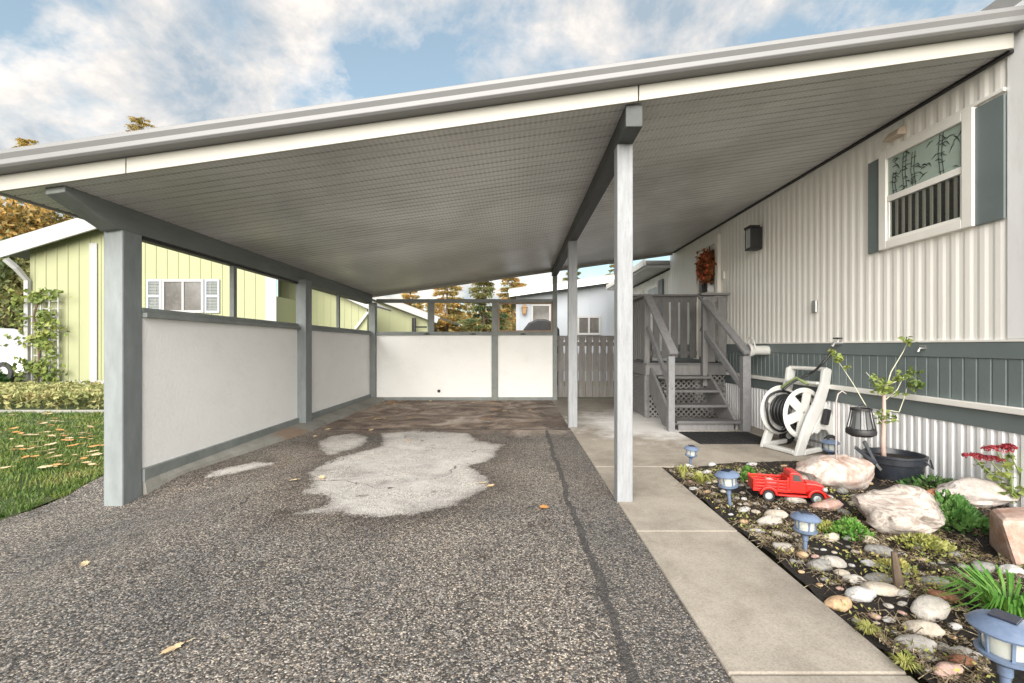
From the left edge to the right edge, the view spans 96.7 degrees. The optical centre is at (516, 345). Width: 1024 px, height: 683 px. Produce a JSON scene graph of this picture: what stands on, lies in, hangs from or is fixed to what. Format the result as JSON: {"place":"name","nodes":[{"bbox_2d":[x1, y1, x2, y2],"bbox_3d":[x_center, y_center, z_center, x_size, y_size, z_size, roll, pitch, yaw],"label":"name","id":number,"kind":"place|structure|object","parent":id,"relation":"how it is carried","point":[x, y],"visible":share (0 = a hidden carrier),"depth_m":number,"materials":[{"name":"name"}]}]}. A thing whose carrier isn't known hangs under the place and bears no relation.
{"place":"outdoors","nodes":[
{"label":"outdoors","id":0,"kind":"place"},
{"bbox_2d":[0,375,103,519],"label":"lawn","id":1,"kind":"structure","parent":0,"point":[61,407],"depth_m":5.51,"materials":[{"name":"plant"}]},
{"bbox_2d":[0,369,11,382],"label":"garden shrub","id":2,"kind":"object","parent":1,"relation":"on","point":[3,376],"visible":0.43,"depth_m":11.55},
{"bbox_2d":[0,328,23,381],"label":"parked car","id":3,"kind":"object","parent":1,"relation":"on","point":[10,350],"visible":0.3,"depth_m":14.90,"materials":[{"name":"metal"}]},
{"bbox_2d":[0,229,29,330],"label":"leafy tree","id":4,"kind":"object","parent":1,"relation":"on","point":[10,277],"visible":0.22,"depth_m":21.17,"materials":[{"name":"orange plant"}]},
{"bbox_2d":[1,137,51,218],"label":"conifer tree","id":5,"kind":"object","parent":1,"relation":"on","point":[22,142],"visible":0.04,"depth_m":32.73,"materials":[{"name":"orange plant"}]},
{"bbox_2d":[0,288,71,382],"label":"climbing vine","id":6,"kind":"object","parent":1,"relation":"on","point":[41,316],"visible":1,"depth_m":12.15,"materials":[{"name":"green plant"}]},
{"bbox_2d":[0,196,72,324],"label":"leafy tree","id":7,"kind":"object","parent":1,"relation":"on","point":[18,228],"visible":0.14,"depth_m":24.02,"materials":[{"name":"orange plant"}]},
{"bbox_2d":[0,196,75,236],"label":"leafy tree","id":8,"kind":"object","parent":1,"relation":"on","point":[54,215],"visible":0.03,"depth_m":25.27,"materials":[{"name":"orange plant"}]},
{"bbox_2d":[0,410,103,412],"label":"bed edging","id":9,"kind":"object","parent":1,"relation":"on","point":[57,411],"depth_m":8.20,"materials":[{"name":"concrete"}]},
{"bbox_2d":[0,379,103,409],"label":"ground cover","id":10,"kind":"object","parent":1,"relation":"on","point":[71,391],"visible":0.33,"depth_m":8.75,"materials":[{"name":"plant"}]},
{"bbox_2d":[124,116,155,131],"bbox_3d":[-28.243,-7.843,33.882,7.281,18.286,7.633,0,0,0],"label":"conifer tree","id":11,"kind":"object","parent":1,"relation":"on","point":[139,122],"visible":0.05,"depth_m":33.69,"materials":[{"name":"orange plant"}]},
{"bbox_2d":[0,218,368,383],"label":"lime house","id":12,"kind":"structure","parent":1,"relation":"on","point":[67,257],"depth_m":12.40,"materials":[{"name":"wood"}]},
{"bbox_2d":[31,292,58,382],"bbox_3d":[-12.727,-0.172,12.280,0.749,2.544,0.040,0,0,0],"label":"trellis","id":13,"kind":"object","parent":12,"relation":"attached to","point":[49,337],"visible":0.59,"depth_m":12.26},
{"bbox_2d":[161,279,203,312],"bbox_3d":[-9.075,-1.356,12.362,1.145,0.913,0.044,0,0,0],"label":"window","id":14,"kind":"structure","parent":12,"relation":"in","point":[183,295],"depth_m":12.37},
{"bbox_2d":[278,280,390,330],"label":"lime house","id":15,"kind":"structure","parent":1,"relation":"on","point":[353,314],"depth_m":14.50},
{"bbox_2d":[401,291,423,309],"bbox_3d":[-6.849,-1.099,29.686,5.763,5.533,4.773,0,0,0],"label":"conifer tree","id":16,"kind":"object","parent":1,"relation":"on","point":[408,296],"visible":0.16,"depth_m":29.84,"materials":[{"name":"orange plant"}]},
{"bbox_2d":[372,296,459,331],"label":"lime house","id":17,"kind":"structure","parent":1,"relation":"on","point":[400,317],"depth_m":18.00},
{"bbox_2d":[426,286,471,331],"bbox_3d":[-4.158,-1.322,26.094,4.090,5.930,4.261,0,0,35],"label":"conifer tree","id":18,"kind":"object","parent":1,"relation":"on","point":[451,315],"visible":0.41,"depth_m":25.83,"materials":[{"name":"orange plant"}]},
{"bbox_2d":[0,400,641,556],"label":"driveway","id":19,"kind":"structure","parent":0,"point":[386,479],"depth_m":3.76,"materials":[{"name":"asphalt"}]},
{"bbox_2d":[0,5,1023,505],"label":"carport","id":20,"kind":"object","parent":19,"relation":"on","point":[622,167],"visible":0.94,"depth_m":3.99,"materials":[{"name":"metal"}]},
{"bbox_2d":[498,303,552,331],"bbox_3d":[0.184,-0.635,10.055,1.207,0.636,0.050,0,0,0],"label":"window frame","id":21,"kind":"structure","parent":20,"relation":"in","point":[499,330],"depth_m":10.03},
{"bbox_2d":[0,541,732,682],"bbox_3d":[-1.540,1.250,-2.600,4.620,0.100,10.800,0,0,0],"label":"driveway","id":22,"kind":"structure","parent":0,"point":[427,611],"depth_m":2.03,"materials":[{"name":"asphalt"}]},
{"bbox_2d":[159,638,193,654],"bbox_3d":[-1.347,1.187,1.799,0.055,0.007,0.118,-8,0,36],"label":"fallen leaf","id":23,"kind":"object","parent":22,"relation":"on","point":[172,648],"visible":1,"depth_m":1.79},
{"bbox_2d":[8,480,928,682],"bbox_3d":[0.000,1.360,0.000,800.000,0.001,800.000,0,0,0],"label":"ground","id":24,"kind":"structure","parent":0,"point":[913,674],"depth_m":2.69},
{"bbox_2d":[142,397,384,493],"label":"kerb","id":25,"kind":"structure","parent":24,"relation":"on","point":[158,481],"depth_m":5.52,"materials":[{"name":"concrete"}]},
{"bbox_2d":[368,293,515,331],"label":"distant trees","id":26,"kind":"object","parent":24,"relation":"on","point":[468,313],"visible":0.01,"depth_m":46.10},
{"bbox_2d":[0,0,994,330],"label":"sky","id":27,"kind":"structure","parent":0,"point":[70,69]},
{"bbox_2d":[509,274,613,380],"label":"white house","id":28,"kind":"structure","parent":0,"point":[595,306],"depth_m":15.50,"materials":[{"name":"paint"}]},
{"bbox_2d":[521,304,527,314],"bbox_3d":[0.258,-1.248,15.362,0.222,0.400,0.248,0,0,22],"label":"porch lantern","id":29,"kind":"object","parent":28,"relation":"attached to","point":[524,307],"visible":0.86,"depth_m":15.29,"materials":[{"name":"glass"}]},
{"bbox_2d":[531,304,550,321],"bbox_3d":[0.818,-0.954,15.462,0.681,0.954,0.044,0,0,0],"label":"window","id":30,"kind":"structure","parent":28,"relation":"in","point":[538,311],"depth_m":15.47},
{"bbox_2d":[577,316,600,334],"bbox_3d":[2.444,-0.698,15.462,0.801,0.647,0.044,0,0,0],"label":"window","id":31,"kind":"structure","parent":28,"relation":"in","point":[586,325],"depth_m":15.47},
{"bbox_2d":[557,381,613,398],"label":"back yard","id":32,"kind":"structure","parent":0,"point":[585,397],"depth_m":10.69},
{"bbox_2d":[451,280,515,331],"bbox_3d":[-1.890,-1.622,24.088,4.300,6.508,4.102,0,0,0],"label":"conifer tree","id":33,"kind":"object","parent":32,"relation":"on","point":[474,320],"visible":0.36,"depth_m":23.76,"materials":[{"name":"green plant"}]},
{"bbox_2d":[486,277,527,330],"bbox_3d":[-0.304,-1.740,27.962,4.260,6.477,4.368,0,0,-31],"label":"conifer tree","id":34,"kind":"object","parent":32,"relation":"on","point":[506,308],"visible":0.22,"depth_m":27.82,"materials":[{"name":"orange plant"}]},
{"bbox_2d":[523,319,559,385],"bbox_3d":[0.686,0.224,13.000,1.035,1.951,0.600,0,0,0],"label":"covered grill","id":35,"kind":"object","parent":32,"relation":"on","point":[540,324],"visible":0.27,"depth_m":12.70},
{"bbox_2d":[606,259,669,360],"bbox_3d":[5.400,-0.345,12.605,5.000,3.290,4.390,0,0,0],"label":"house annex","id":36,"kind":"object","parent":32,"relation":"on","point":[651,276],"visible":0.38,"depth_m":11.14,"materials":[{"name":"white"}]},
{"bbox_2d":[647,283,657,316],"bbox_3d":[3.479,-1.150,11.650,0.054,0.800,0.900,0,0,0],"label":"window","id":37,"kind":"structure","parent":36,"relation":"in","point":[653,289],"depth_m":11.53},
{"bbox_2d":[552,399,917,682],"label":"walk","id":38,"kind":"structure","parent":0,"point":[756,614],"depth_m":2.37,"materials":[{"name":"concrete"}]},
{"bbox_2d":[557,336,651,396],"bbox_3d":[1.950,0.475,10.150,2.100,1.450,0.100,0,0,0],"label":"wood fence","id":39,"kind":"object","parent":38,"relation":"on","point":[603,362],"visible":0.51,"depth_m":10.14,"materials":[{"name":"wood"}]},
{"bbox_2d":[633,293,750,431],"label":"porch steps","id":40,"kind":"structure","parent":38,"relation":"on","point":[666,390],"depth_m":7.45,"materials":[{"name":"wood"}]},
{"bbox_2d":[679,432,761,443],"bbox_3d":[2.690,1.178,5.870,0.940,0.018,0.740,0,0,0],"label":"door mat","id":41,"kind":"object","parent":38,"relation":"on","point":[724,437],"depth_m":5.81,"materials":[{"name":"rubber"}]},
{"bbox_2d":[760,348,834,455],"bbox_3d":[3.180,0.603,5.162,0.620,1.170,0.690,0,0,-16],"label":"hose reel cart","id":42,"kind":"object","parent":38,"relation":"on","point":[789,410],"visible":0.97,"depth_m":5.04,"materials":[{"name":"white plastic"}]},
{"bbox_2d":[662,461,1023,682],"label":"garden bed","id":43,"kind":"object","parent":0,"point":[808,579],"visible":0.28,"depth_m":2.54,"materials":[{"name":"soil"}]},
{"bbox_2d":[674,464,692,478],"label":"grass tuft","id":44,"kind":"object","parent":43,"relation":"on","point":[683,470],"visible":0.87,"depth_m":4.05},
{"bbox_2d":[684,445,698,464],"bbox_3d":[1.690,1.094,4.426,0.144,0.254,0.144,3,3,0],"label":"solar light","id":45,"kind":"object","parent":43,"relation":"on","point":[691,452],"visible":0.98,"depth_m":4.39,"materials":[{"name":"blue plastic"}]},
{"bbox_2d":[686,470,716,483],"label":"grass tuft","id":46,"kind":"object","parent":43,"relation":"on","point":[700,477],"visible":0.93,"depth_m":3.87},
{"bbox_2d":[714,468,739,505],"bbox_3d":[1.567,1.071,3.370,0.176,0.310,0.176,-5,0,-40],"label":"solar light","id":47,"kind":"object","parent":43,"relation":"on","point":[727,482],"visible":0.96,"depth_m":3.33,"materials":[{"name":"blue plastic"}]},
{"bbox_2d":[738,506,749,511],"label":"river stone","id":48,"kind":"object","parent":43,"relation":"on","point":[742,509],"visible":0.84,"depth_m":3.24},
{"bbox_2d":[739,465,755,481],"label":"leafy plant","id":49,"kind":"object","parent":43,"relation":"on","point":[748,469],"visible":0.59,"depth_m":3.99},
{"bbox_2d":[756,515,781,525],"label":"river stone","id":50,"kind":"object","parent":43,"relation":"on","point":[775,519],"visible":0.9,"depth_m":2.99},
{"bbox_2d":[764,509,787,518],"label":"river stone","id":51,"kind":"object","parent":43,"relation":"on","point":[776,512],"visible":0.71,"depth_m":3.08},
{"bbox_2d":[771,531,791,538],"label":"river stone","id":52,"kind":"object","parent":43,"relation":"on","point":[775,533],"visible":0.69,"depth_m":2.82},
{"bbox_2d":[772,542,794,551],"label":"river stone","id":53,"kind":"object","parent":43,"relation":"on","point":[780,544],"visible":0.63,"depth_m":2.61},
{"bbox_2d":[748,468,829,502],"bbox_3d":[2.067,1.058,3.481,0.514,0.223,0.209,0,0,14],"label":"toy truck","id":54,"kind":"object","parent":43,"relation":"on","point":[789,480],"visible":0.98,"depth_m":3.41,"materials":[{"name":"red paint"}]},
{"bbox_2d":[784,496,805,502],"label":"river stone","id":55,"kind":"object","parent":43,"relation":"on","point":[794,499],"visible":0.55,"depth_m":3.38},
{"bbox_2d":[796,551,808,557],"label":"river stone","id":56,"kind":"object","parent":43,"relation":"on","point":[804,554],"visible":0.82,"depth_m":2.52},
{"bbox_2d":[790,510,821,552],"bbox_3d":[1.644,1.084,2.595,0.155,0.273,0.155,1,-1,10],"label":"solar light","id":57,"kind":"object","parent":43,"relation":"on","point":[806,523],"visible":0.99,"depth_m":2.56,"materials":[{"name":"blue plastic"}]},
{"bbox_2d":[806,559,832,570],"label":"river stone","id":58,"kind":"object","parent":43,"relation":"on","point":[821,564],"visible":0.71,"depth_m":2.39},
{"bbox_2d":[817,519,833,532],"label":"leafy plant","id":59,"kind":"object","parent":43,"relation":"on","point":[823,524],"visible":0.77,"depth_m":2.85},
{"bbox_2d":[811,499,843,510],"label":"river stone","id":60,"kind":"object","parent":43,"relation":"on","point":[829,504],"visible":0.81,"depth_m":3.21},
{"bbox_2d":[820,438,840,454],"bbox_3d":[3.050,1.051,4.430,0.167,0.294,0.167,0,0,20],"label":"solar light","id":61,"kind":"object","parent":43,"relation":"on","point":[829,446],"visible":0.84,"depth_m":4.39,"materials":[{"name":"blue plastic"}]},
{"bbox_2d":[822,532,839,541],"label":"river stone","id":62,"kind":"object","parent":43,"relation":"on","point":[834,536],"visible":0.78,"depth_m":2.75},
{"bbox_2d":[818,555,846,567],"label":"river stone","id":63,"kind":"object","parent":43,"relation":"on","point":[837,561],"visible":0.73,"depth_m":2.46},
{"bbox_2d":[794,454,874,490],"bbox_3d":[2.646,1.053,3.767,0.632,0.294,0.440,0,0,0],"label":"boulder","id":64,"kind":"object","parent":43,"relation":"on","point":[847,472],"visible":0.89,"depth_m":3.64,"materials":[{"name":"stone"}]},
{"bbox_2d":[662,460,1009,682],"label":"dry stems","id":65,"kind":"object","parent":43,"relation":"on","point":[885,627],"visible":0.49,"depth_m":2.33,"materials":[{"name":"plant"}]},
{"bbox_2d":[823,595,851,611],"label":"river stone","id":66,"kind":"object","parent":43,"relation":"on","point":[831,602],"visible":0.9,"depth_m":2.07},
{"bbox_2d":[835,391,846,458],"bbox_3d":[2.654,0.771,3.728,0.091,0.817,0.012,0,0,0],"label":"garden hook","id":67,"kind":"object","parent":43,"relation":"on","point":[836,423],"visible":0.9,"depth_m":3.72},
{"bbox_2d":[833,569,849,575],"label":"river stone","id":68,"kind":"object","parent":43,"relation":"on","point":[842,572],"visible":0.75,"depth_m":2.33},
{"bbox_2d":[835,487,848,493],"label":"river stone","id":69,"kind":"object","parent":43,"relation":"on","point":[842,490],"visible":0.93,"depth_m":3.56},
{"bbox_2d":[836,508,850,514],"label":"river stone","id":70,"kind":"object","parent":43,"relation":"on","point":[845,511],"visible":0.8,"depth_m":3.15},
{"bbox_2d":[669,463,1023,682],"bbox_3d":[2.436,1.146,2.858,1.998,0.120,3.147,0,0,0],"label":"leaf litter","id":71,"kind":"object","parent":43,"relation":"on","point":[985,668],"visible":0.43,"depth_m":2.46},
{"bbox_2d":[823,516,876,541],"bbox_3d":[2.031,1.107,2.783,0.304,0.134,0.216,0,0,0],"label":"leafy plant","id":72,"kind":"object","parent":43,"relation":"on","point":[853,527],"visible":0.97,"depth_m":2.76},
{"bbox_2d":[684,460,1022,682],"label":"ground cover","id":73,"kind":"object","parent":43,"relation":"on","point":[905,628],"visible":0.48,"depth_m":2.41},
{"bbox_2d":[842,574,865,583],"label":"river stone","id":74,"kind":"object","parent":43,"relation":"on","point":[852,577],"visible":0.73,"depth_m":2.25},
{"bbox_2d":[844,586,876,601],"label":"river stone","id":75,"kind":"object","parent":43,"relation":"on","point":[864,594],"visible":0.88,"depth_m":2.11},
{"bbox_2d":[852,618,883,635],"bbox_3d":[1.443,1.161,1.868,0.121,0.038,0.122,0,0,0],"label":"grass tuft","id":76,"kind":"object","parent":43,"relation":"on","point":[867,628],"visible":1,"depth_m":1.87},
{"bbox_2d":[860,559,879,566],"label":"river stone","id":77,"kind":"object","parent":43,"relation":"on","point":[868,562],"visible":0.74,"depth_m":2.45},
{"bbox_2d":[860,535,879,544],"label":"river stone","id":78,"kind":"object","parent":43,"relation":"on","point":[869,537],"visible":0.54,"depth_m":2.69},
{"bbox_2d":[867,612,881,619],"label":"river stone","id":79,"kind":"object","parent":43,"relation":"on","point":[876,617],"visible":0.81,"depth_m":2.00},
{"bbox_2d":[863,572,892,583],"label":"river stone","id":80,"kind":"object","parent":43,"relation":"on","point":[870,577],"visible":0.61,"depth_m":2.29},
{"bbox_2d":[864,544,892,556],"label":"river stone","id":81,"kind":"object","parent":43,"relation":"on","point":[877,548],"visible":0.65,"depth_m":2.55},
{"bbox_2d":[860,581,900,596],"bbox_3d":[1.737,1.162,2.171,0.166,0.055,0.107,-1,-8,18],"label":"river stone","id":82,"kind":"object","parent":43,"relation":"on","point":[883,589],"visible":0.81,"depth_m":2.14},
{"bbox_2d":[882,616,895,622],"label":"river stone","id":83,"kind":"object","parent":43,"relation":"on","point":[886,620],"visible":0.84,"depth_m":1.97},
{"bbox_2d":[870,557,921,579],"bbox_3d":[1.929,1.111,2.311,0.264,0.085,0.191,0,0,0],"label":"leafy plant","id":84,"kind":"object","parent":43,"relation":"on","point":[904,564],"visible":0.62,"depth_m":2.30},
{"bbox_2d":[891,551,903,589],"bbox_3d":[1.837,1.096,2.192,0.043,0.196,0.062,0,0,0],"label":"weathered stake","id":85,"kind":"object","parent":43,"relation":"on","point":[897,578],"visible":0.78,"depth_m":2.19,"materials":[{"name":"brown wood"}]},
{"bbox_2d":[862,447,933,483],"bbox_3d":[3.200,1.039,3.852,0.438,0.262,0.454,0,0,0],"label":"plant pot","id":86,"kind":"object","parent":43,"relation":"on","point":[897,464],"visible":0.81,"depth_m":3.73,"materials":[{"name":"plastic"}]},
{"bbox_2d":[854,441,881,470],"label":"garden shears","id":87,"kind":"object","parent":86,"relation":"in","point":[871,458],"visible":0.99,"depth_m":3.74,"materials":[{"name":"metal"}]},
{"bbox_2d":[828,336,925,455],"bbox_3d":[3.051,0.466,3.856,0.844,1.106,0.223,0,0,0],"label":"young tree","id":88,"kind":"object","parent":86,"relation":"in","point":[883,389],"visible":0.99,"depth_m":3.85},
{"bbox_2d":[852,484,945,536],"bbox_3d":[2.446,1.040,2.884,0.502,0.321,0.407,0,0,0],"label":"boulder","id":89,"kind":"object","parent":43,"relation":"on","point":[899,509],"visible":0.92,"depth_m":2.78,"materials":[{"name":"stone"}]},
{"bbox_2d":[897,589,912,596],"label":"river stone","id":90,"kind":"object","parent":43,"relation":"on","point":[902,592],"visible":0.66,"depth_m":2.11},
{"bbox_2d":[888,650,927,672],"bbox_3d":[1.424,1.161,1.668,0.123,0.038,0.123,0,0,0],"label":"grass tuft","id":91,"kind":"object","parent":43,"relation":"on","point":[907,664],"visible":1,"depth_m":1.66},
{"bbox_2d":[891,634,936,653],"bbox_3d":[1.559,1.175,1.783,0.151,0.064,0.098,-12,-3,24],"label":"river stone","id":92,"kind":"object","parent":43,"relation":"on","point":[918,640],"visible":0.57,"depth_m":1.77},
{"bbox_2d":[893,472,952,488],"bbox_3d":[3.282,1.080,3.597,0.538,0.153,0.444,0,0,15],"label":"leafy plant","id":93,"kind":"object","parent":43,"relation":"on","point":[932,477],"visible":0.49,"depth_m":3.60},
{"bbox_2d":[901,619,945,639],"bbox_3d":[1.680,1.174,1.885,0.145,0.064,0.087,-12,-3,30],"label":"river stone","id":94,"kind":"object","parent":43,"relation":"on","point":[931,629],"visible":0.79,"depth_m":1.86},
{"bbox_2d":[887,532,961,556],"bbox_3d":[2.347,1.108,2.584,0.366,0.095,0.273,0,0,0],"label":"leafy plant","id":95,"kind":"object","parent":43,"relation":"on","point":[945,545],"visible":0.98,"depth_m":2.56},
{"bbox_2d":[910,595,950,621],"bbox_3d":[1.801,1.144,1.980,0.174,0.076,0.101,-11,14,-13],"label":"river stone","id":96,"kind":"object","parent":43,"relation":"on","point":[928,607],"visible":0.96,"depth_m":1.96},
{"bbox_2d":[915,576,949,586],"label":"river stone","id":97,"kind":"object","parent":43,"relation":"on","point":[928,579],"visible":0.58,"depth_m":2.21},
{"bbox_2d":[936,641,949,651],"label":"river stone","id":98,"kind":"object","parent":43,"relation":"on","point":[946,646],"visible":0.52,"depth_m":1.78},
{"bbox_2d":[927,589,959,603],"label":"river stone","id":99,"kind":"object","parent":43,"relation":"on","point":[937,592],"visible":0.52,"depth_m":2.07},
{"bbox_2d":[933,662,963,680],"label":"river stone","id":100,"kind":"object","parent":43,"relation":"on","point":[948,667],"visible":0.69,"depth_m":1.60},
{"bbox_2d":[948,622,962,629],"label":"river stone","id":101,"kind":"object","parent":43,"relation":"on","point":[956,626],"visible":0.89,"depth_m":1.88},
{"bbox_2d":[944,654,975,666],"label":"river stone","id":102,"kind":"object","parent":43,"relation":"on","point":[960,658],"visible":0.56,"depth_m":1.68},
{"bbox_2d":[931,489,989,537],"bbox_3d":[2.714,1.030,2.895,0.590,0.254,0.404,0,0,0],"label":"leafy plant","id":103,"kind":"object","parent":43,"relation":"on","point":[956,507],"visible":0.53,"depth_m":2.80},
{"bbox_2d":[948,645,982,662],"bbox_3d":[1.712,1.181,1.738,0.106,0.042,0.079,-8,0,27],"label":"river stone","id":104,"kind":"object","parent":43,"relation":"on","point":[969,651],"visible":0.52,"depth_m":1.73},
{"bbox_2d":[923,560,1023,619],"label":"grass tuft","id":105,"kind":"object","parent":43,"relation":"on","point":[997,596],"visible":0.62,"depth_m":1.92,"materials":[{"name":"plant"}]},
{"bbox_2d":[935,477,1019,507],"bbox_3d":[3.324,1.068,3.311,0.559,0.211,0.319,0,0,0],"label":"boulder","id":106,"kind":"object","parent":43,"relation":"on","point":[977,492],"visible":0.66,"depth_m":3.22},
{"bbox_2d":[971,560,995,572],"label":"river stone","id":107,"kind":"object","parent":43,"relation":"on","point":[977,565],"visible":0.58,"depth_m":2.35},
{"bbox_2d":[961,443,1023,503],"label":"sedum plant","id":108,"kind":"object","parent":43,"relation":"on","point":[1007,464],"visible":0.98,"depth_m":3.18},
{"bbox_2d":[965,608,1023,682],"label":"solar light","id":109,"kind":"object","parent":43,"relation":"on","point":[999,641],"visible":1,"depth_m":1.48,"materials":[{"name":"blue plastic"}]},
{"bbox_2d":[989,507,1023,565],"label":"boulder","id":110,"kind":"object","parent":43,"relation":"on","point":[1006,536],"visible":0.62,"depth_m":2.41,"materials":[{"name":"stone"}]},
{"bbox_2d":[996,564,1023,577],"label":"river stone","id":111,"kind":"object","parent":43,"relation":"on","point":[1011,568],"visible":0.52,"depth_m":2.30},
{"bbox_2d":[845,404,876,437],"bbox_3d":[2.828,0.611,3.740,0.214,0.258,0.214,0,0,0],"label":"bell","id":112,"kind":"object","parent":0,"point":[861,424],"visible":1,"depth_m":3.69,"materials":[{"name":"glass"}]},
{"label":"side yard","id":113,"kind":"structure","parent":0,"visible":0},
{"bbox_2d":[670,0,1023,506],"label":"mobile home","id":114,"kind":"object","parent":113,"relation":"on","point":[870,252],"visible":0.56,"depth_m":4.05,"materials":[{"name":"white"}]},
{"bbox_2d":[693,234,720,360],"bbox_3d":[3.449,-0.835,8.315,0.078,2.170,1.090,0,0,0],"label":"door","id":115,"kind":"structure","parent":114,"relation":"in","point":[714,242],"depth_m":8.27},
{"bbox_2d":[695,246,716,284],"bbox_3d":[3.387,-1.495,8.154,0.273,0.810,0.729,0,0,0],"label":"wreath","id":116,"kind":"object","parent":115,"relation":"hanging from","point":[705,264],"depth_m":8.05,"materials":[{"name":"red plant"}]},
{"bbox_2d":[744,225,761,250],"bbox_3d":[3.399,-1.550,6.550,0.178,0.340,0.180,0,0,0],"label":"wall lamp","id":117,"kind":"object","parent":114,"relation":"attached to","point":[753,237],"visible":1,"depth_m":6.47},
{"bbox_2d":[879,107,976,250],"bbox_3d":[3.473,-1.363,3.897,0.046,0.905,0.895,0,0,0],"label":"window","id":118,"kind":"structure","parent":114,"relation":"in","point":[910,211],"depth_m":3.82,"materials":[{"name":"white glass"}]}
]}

